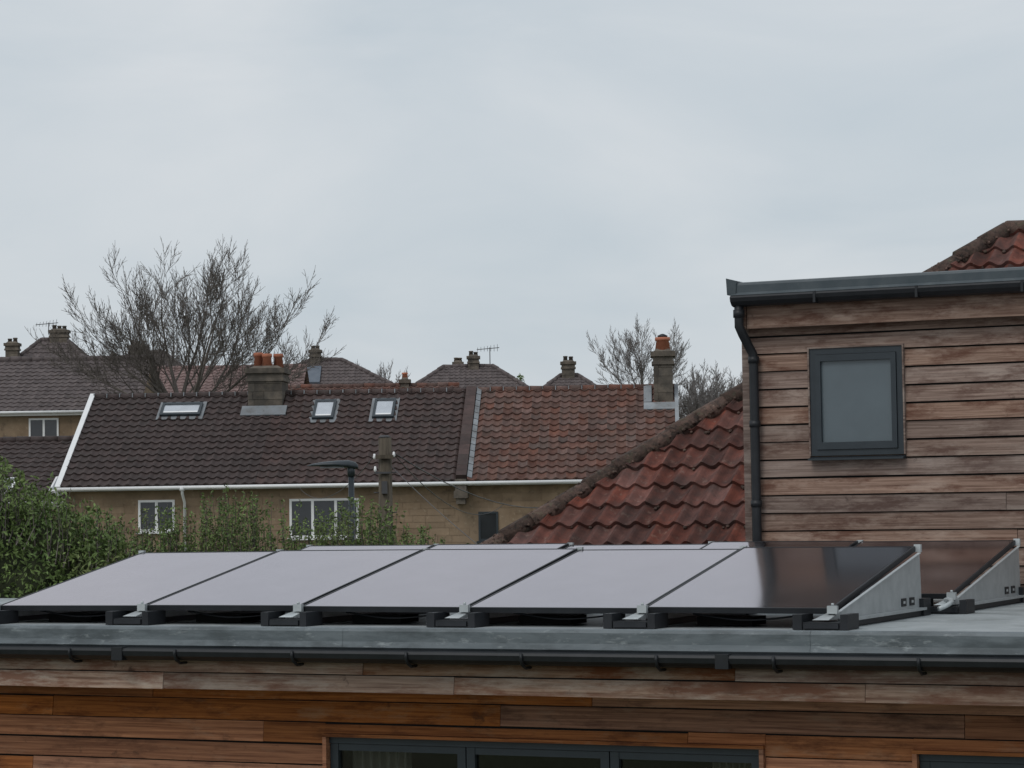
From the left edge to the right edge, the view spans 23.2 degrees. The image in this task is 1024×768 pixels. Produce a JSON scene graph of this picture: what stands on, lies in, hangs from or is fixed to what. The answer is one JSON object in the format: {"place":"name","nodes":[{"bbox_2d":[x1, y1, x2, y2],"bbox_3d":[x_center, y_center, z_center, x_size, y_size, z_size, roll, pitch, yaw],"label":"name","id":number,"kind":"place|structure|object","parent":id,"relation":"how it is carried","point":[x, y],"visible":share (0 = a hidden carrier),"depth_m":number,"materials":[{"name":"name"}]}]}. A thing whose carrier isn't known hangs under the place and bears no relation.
{"place":"outdoors","nodes":[
{"label":"outdoors","id":0,"kind":"place"},
{"bbox_2d":[0,0,1023,417],"label":"sky","id":1,"kind":"structure","parent":0,"point":[456,178],"materials":[{"name":"grey"}]},
{"bbox_3d":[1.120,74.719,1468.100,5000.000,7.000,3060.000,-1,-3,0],"label":"ground","id":2,"kind":"structure","parent":0,"visible":0},
{"bbox_2d":[0,453,137,597],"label":"hedge","id":3,"kind":"object","parent":2,"relation":"on","point":[41,551],"visible":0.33,"depth_m":24.27,"materials":[{"name":"green plant"}]},
{"bbox_2d":[0,374,152,436],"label":"walls","id":4,"kind":"structure","parent":2,"relation":"on","point":[13,426],"depth_m":100.36,"materials":[{"name":"stone"}]},
{"bbox_2d":[0,410,83,415],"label":"gutter","id":5,"kind":"object","parent":4,"relation":"attached to","point":[42,413],"depth_m":100.00,"materials":[{"name":"white plastic"}]},
{"bbox_2d":[29,418,58,435],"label":"windows","id":6,"kind":"structure","parent":4,"relation":"attached to","point":[43,426],"depth_m":100.33,"materials":[{"name":"white plastic"}]},
{"bbox_2d":[0,355,158,410],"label":"tiled roof","id":7,"kind":"structure","parent":4,"relation":"on","point":[33,383],"depth_m":102.27,"materials":[{"name":"tile"}]},
{"bbox_2d":[147,334,216,365],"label":"bare tree","id":8,"kind":"object","parent":2,"relation":"on","point":[175,363],"visible":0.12,"depth_m":129.67,"materials":[{"name":"brown plant"}]},
{"bbox_2d":[24,234,344,405],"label":"bare tree","id":9,"kind":"object","parent":2,"relation":"on","point":[234,365],"visible":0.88,"depth_m":95.78,"materials":[{"name":"brown plant"}]},
{"bbox_2d":[102,484,468,562],"bbox_3d":[-2.750,2.913,30.400,5.456,3.407,1.925,-1,-3,0],"label":"shrub","id":10,"kind":"object","parent":2,"relation":"on","point":[368,533],"visible":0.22,"depth_m":30.32,"materials":[{"name":"green plant"}]},
{"bbox_2d":[307,460,357,543],"bbox_3d":[-3.211,3.654,44.875,0.930,4.555,0.320,-1,-3,0],"label":"street lamp","id":11,"kind":"object","parent":2,"relation":"on","point":[351,466],"visible":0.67,"depth_m":44.91,"materials":[{"name":"grey metal"}]},
{"bbox_2d":[55,334,678,555],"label":"terraced house row","id":12,"kind":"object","parent":2,"relation":"on","point":[267,434],"visible":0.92,"depth_m":77.28,"materials":[{"name":"brown tile"}]},
{"bbox_2d":[138,498,497,542],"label":"windows","id":13,"kind":"structure","parent":12,"relation":"in","point":[487,523],"depth_m":75.95,"materials":[{"name":"white plastic"}]},
{"bbox_2d":[355,360,410,382],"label":"bare tree","id":14,"kind":"object","parent":2,"relation":"on","point":[384,373],"visible":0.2,"depth_m":145.80,"materials":[{"name":"brown plant"}]},
{"bbox_2d":[373,435,396,542],"bbox_3d":[-2.014,3.239,39.872,0.368,4.840,0.306,-1,-3,0],"label":"telegraph pole","id":15,"kind":"object","parent":2,"relation":"on","point":[384,456],"visible":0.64,"depth_m":39.88,"materials":[{"name":"brown wood"}]},
{"bbox_2d":[301,453,535,543],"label":"telephone wires","id":16,"kind":"object","parent":15,"relation":"attached to","point":[433,493],"visible":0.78,"depth_m":44.69,"materials":[{"name":"black rubber"}]},
{"bbox_2d":[517,374,524,381],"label":"evergreen tree","id":17,"kind":"object","parent":2,"relation":"on","point":[521,377],"visible":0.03,"depth_m":146.21,"materials":[{"name":"green plant"}]},
{"bbox_2d":[343,750,711,767],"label":"window glass","id":18,"kind":"object","parent":2,"relation":"on","point":[430,760],"depth_m":17.11,"materials":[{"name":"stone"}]},
{"bbox_2d":[0,685,1023,767],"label":"cladding","id":19,"kind":"structure","parent":18,"relation":"attached to","point":[63,727],"depth_m":15.45,"materials":[{"name":"brown wood"}]},
{"bbox_2d":[329,737,1023,767],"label":"sliding window","id":20,"kind":"structure","parent":19,"relation":"attached to","point":[468,753],"depth_m":15.03,"materials":[{"name":"grey metal"}]},
{"bbox_2d":[353,751,751,767],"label":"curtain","id":21,"kind":"object","parent":20,"relation":"hanging from","point":[369,759],"depth_m":15.79,"materials":[{"name":"fabric"}]},
{"bbox_2d":[0,658,1023,705],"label":"timber fascia","id":22,"kind":"structure","parent":18,"relation":"attached to","point":[953,688],"depth_m":14.74,"materials":[{"name":"brown wood"}]},
{"bbox_2d":[0,645,1023,675],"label":"gutter","id":23,"kind":"object","parent":22,"relation":"attached to","point":[528,659],"visible":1,"depth_m":14.62,"materials":[{"name":"black plastic"}]},
{"bbox_2d":[0,598,1023,632],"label":"flat roof","id":24,"kind":"structure","parent":18,"relation":"on","point":[1006,618],"depth_m":15.37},
{"bbox_2d":[0,544,930,629],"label":"solar panel mounting","id":25,"kind":"object","parent":24,"relation":"on","point":[895,594],"visible":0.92,"depth_m":15.53,"materials":[{"name":"metal"}]},
{"bbox_2d":[0,551,276,610],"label":"solar panel","id":26,"kind":"object","parent":25,"relation":"on","point":[129,583],"visible":0.95,"depth_m":17.28,"materials":[{"name":"grey glass"}]},
{"bbox_2d":[147,549,422,610],"bbox_3d":[-1.514,1.322,16.894,1.162,0.036,1.760,-2,7,25],"label":"solar panel","id":27,"kind":"object","parent":25,"relation":"on","point":[282,580],"visible":0.96,"depth_m":16.77,"materials":[{"name":"grey glass"}]},
{"bbox_2d":[300,545,434,549],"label":"solar panel","id":28,"kind":"object","parent":25,"relation":"on","point":[353,547],"visible":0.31,"depth_m":19.96,"materials":[{"name":"grey glass"}]},
{"bbox_2d":[303,548,576,612],"bbox_3d":[-0.448,1.284,16.390,1.162,0.035,1.760,-2,8,25],"label":"solar panel","id":29,"kind":"object","parent":25,"relation":"on","point":[440,580],"visible":1,"depth_m":16.27,"materials":[{"name":"black glass"}]},
{"bbox_2d":[429,543,568,548],"bbox_3d":[-0.445,1.401,18.742,1.145,0.035,1.760,-2,8,25],"label":"solar panel","id":30,"kind":"object","parent":25,"relation":"on","point":[510,546],"visible":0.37,"depth_m":19.42,"materials":[{"name":"grey glass"}]},
{"bbox_2d":[470,549,739,613],"bbox_3d":[0.618,1.249,15.887,1.162,0.036,1.760,-2,7,25],"label":"solar panel","id":31,"kind":"object","parent":25,"relation":"on","point":[603,581],"visible":0.95,"depth_m":15.77,"materials":[{"name":"grey glass"}]},
{"bbox_2d":[648,546,914,613],"bbox_3d":[1.688,1.201,15.382,1.162,0.037,1.760,-2,7,25],"label":"solar panel","id":32,"kind":"object","parent":25,"relation":"on","point":[782,580],"visible":1,"depth_m":15.25,"materials":[{"name":"black glass"}]},
{"bbox_2d":[0,624,1023,656],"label":"roof edge trim","id":33,"kind":"structure","parent":24,"relation":"attached to","point":[940,643],"depth_m":14.69,"materials":[{"name":"grey metal"}]},
{"bbox_2d":[306,539,1023,613],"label":"solar panel mounting","id":34,"kind":"object","parent":24,"relation":"on","point":[997,584],"visible":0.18,"depth_m":17.10,"materials":[{"name":"metal"}]},
{"bbox_2d":[566,544,706,549],"bbox_3d":[0.606,1.369,18.247,1.145,0.036,1.760,-2,7,25],"label":"solar panel","id":35,"kind":"object","parent":34,"relation":"on","point":[657,546],"visible":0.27,"depth_m":18.94,"materials":[{"name":"grey glass"}]},
{"bbox_2d":[700,541,857,548],"bbox_3d":[1.658,1.317,17.749,1.145,0.037,1.760,-2,8,25],"label":"solar panel","id":36,"kind":"object","parent":34,"relation":"on","point":[726,545],"visible":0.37,"depth_m":18.45,"materials":[{"name":"black glass"}]},
{"bbox_2d":[853,540,1014,598],"bbox_3d":[2.714,1.279,17.251,1.145,0.036,1.760,-2,7,25],"label":"solar panel","id":37,"kind":"object","parent":34,"relation":"on","point":[954,566],"visible":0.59,"depth_m":17.28,"materials":[{"name":"black glass"}]},
{"bbox_2d":[742,316,1023,595],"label":"dormer cladding","id":38,"kind":"structure","parent":24,"relation":"on","point":[957,474],"depth_m":18.89,"materials":[{"name":"brown wood"}]},
{"bbox_2d":[733,306,761,540],"bbox_3d":[1.843,0.495,19.333,0.254,2.280,0.090,1,-4,-39],"label":"downpipe","id":39,"kind":"object","parent":38,"relation":"attached to","point":[753,362],"visible":0.89,"depth_m":19.34,"materials":[{"name":"black plastic"}]},
{"bbox_2d":[807,343,906,460],"bbox_3d":[2.637,0.141,19.073,0.765,0.875,0.110,-2,-3,25],"label":"dormer window","id":40,"kind":"structure","parent":38,"relation":"in","point":[856,401],"depth_m":19.09,"materials":[{"name":"grey glass"}]},
{"bbox_2d":[743,292,1023,329],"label":"dormer fascia","id":41,"kind":"structure","parent":38,"relation":"attached to","point":[902,310],"depth_m":18.90,"materials":[{"name":"brown wood"}]},
{"bbox_2d":[726,267,1023,306],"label":"dormer roof edge","id":42,"kind":"object","parent":41,"relation":"attached to","point":[899,286],"visible":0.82,"depth_m":18.81,"materials":[{"name":"grey metal"}]},
{"bbox_2d":[937,597,955,610],"bbox_3d":[2.826,1.423,16.126,0.096,0.081,0.468,-2,-3,16],"label":"conduit cable","id":43,"kind":"object","parent":24,"relation":"on","point":[949,601],"visible":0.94,"depth_m":15.96,"materials":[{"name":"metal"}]},
{"bbox_2d":[480,220,1023,544],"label":"tiled roof","id":44,"kind":"structure","parent":18,"relation":"on","point":[680,481],"depth_m":24.02,"materials":[{"name":"red tile"}]},
{"bbox_2d":[586,315,690,384],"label":"bare tree","id":45,"kind":"object","parent":2,"relation":"on","point":[639,361],"visible":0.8,"depth_m":150.51,"materials":[{"name":"brown plant"}]},
{"bbox_2d":[674,376,727,410],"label":"bare tree","id":46,"kind":"object","parent":2,"relation":"on","point":[688,393],"visible":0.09,"depth_m":119.26,"materials":[{"name":"brown plant"}]},
{"bbox_2d":[678,365,731,418],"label":"bare tree","id":47,"kind":"object","parent":2,"relation":"on","point":[696,404],"visible":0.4,"depth_m":111.61,"materials":[{"name":"brown plant"}]},
{"bbox_2d":[678,359,741,417],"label":"bare tree","id":48,"kind":"object","parent":2,"relation":"on","point":[715,378],"visible":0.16,"depth_m":115.51,"materials":[{"name":"brown plant"}]},
{"bbox_2d":[701,378,741,406],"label":"bare tree","id":49,"kind":"object","parent":2,"relation":"on","point":[709,398],"visible":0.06,"depth_m":110.25,"materials":[{"name":"brown plant"}]},
{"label":"walls","id":50,"kind":"object","parent":2,"relation":"on","visible":0},
{"bbox_2d":[0,435,73,501],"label":"tiled roof","id":51,"kind":"structure","parent":50,"relation":"on","point":[42,458],"depth_m":80.05,"materials":[{"name":"brown tile"}]},
{"bbox_2d":[1,476,63,494],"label":"gutter","id":52,"kind":"object","parent":51,"relation":"on","point":[53,483],"visible":0.11,"depth_m":77.71,"materials":[{"name":"white plastic"}]},
{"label":"walls","id":53,"kind":"object","parent":2,"relation":"on","visible":0},
{"bbox_2d":[20,337,87,356],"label":"tiled roof","id":54,"kind":"structure","parent":53,"relation":"on","point":[35,348],"depth_m":142.38,"materials":[{"name":"brown tile"}]},
{"bbox_2d":[3,338,21,356],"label":"chimneys","id":55,"kind":"object","parent":54,"relation":"on","point":[12,348],"visible":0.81,"depth_m":140.85,"materials":[{"name":"stone"}]},
{"bbox_2d":[36,320,70,342],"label":"chimneys","id":56,"kind":"object","parent":54,"relation":"on","point":[62,332],"visible":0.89,"depth_m":142.89,"materials":[{"name":"brick"}]},
{"bbox_2d":[128,350,182,365],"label":"tiled roof","id":57,"kind":"structure","parent":53,"relation":"on","point":[165,360],"depth_m":140.69,"materials":[{"name":"brown tile"}]},
{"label":"walls","id":58,"kind":"object","parent":2,"relation":"on","visible":0},
{"bbox_2d":[158,364,309,392],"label":"tiled roof","id":59,"kind":"structure","parent":58,"relation":"on","point":[207,385],"depth_m":124.50,"materials":[{"name":"brown tile"}]},
{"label":"walls","id":60,"kind":"object","parent":2,"relation":"on","visible":0},
{"bbox_2d":[298,357,392,383],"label":"tiled roof","id":61,"kind":"structure","parent":60,"relation":"on","point":[339,371],"depth_m":141.97,"materials":[{"name":"brown tile"}]},
{"bbox_2d":[307,366,320,383],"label":"skylight","id":62,"kind":"object","parent":61,"relation":"attached to","point":[314,374],"visible":0.29,"depth_m":141.75},
{"bbox_2d":[308,346,322,363],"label":"chimneys","id":63,"kind":"object","parent":61,"relation":"on","point":[319,351],"visible":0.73,"depth_m":143.01,"materials":[{"name":"brick"}]},
{"bbox_2d":[415,364,528,387],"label":"tiled roof","id":64,"kind":"structure","parent":60,"relation":"on","point":[486,375],"depth_m":142.08,"materials":[{"name":"brown tile"}]},
{"bbox_2d":[452,344,498,369],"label":"chimneys","id":65,"kind":"object","parent":64,"relation":"on","point":[473,362],"visible":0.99,"depth_m":142.90,"materials":[{"name":"brick"}]},
{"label":"walls","id":66,"kind":"object","parent":2,"relation":"on","visible":0},
{"bbox_2d":[543,373,596,385],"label":"tiled roof","id":67,"kind":"structure","parent":66,"relation":"on","point":[559,380],"depth_m":142.38,"materials":[{"name":"brown tile"}]},
{"bbox_2d":[560,356,575,378],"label":"chimneys","id":68,"kind":"object","parent":67,"relation":"on","point":[568,367],"visible":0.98,"depth_m":142.86,"materials":[{"name":"stone"}]},
{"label":"walls","id":69,"kind":"object","parent":2,"relation":"on","visible":0},
{"bbox_2d":[288,382,458,389],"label":"tiled roof","id":70,"kind":"structure","parent":69,"relation":"on","point":[370,386],"depth_m":108.02,"materials":[{"name":"red tile"}]},
{"bbox_2d":[399,372,410,387],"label":"chimneys","id":71,"kind":"object","parent":70,"relation":"on","point":[404,381],"visible":0.64,"depth_m":107.88,"materials":[{"name":"brick"}]}
]}

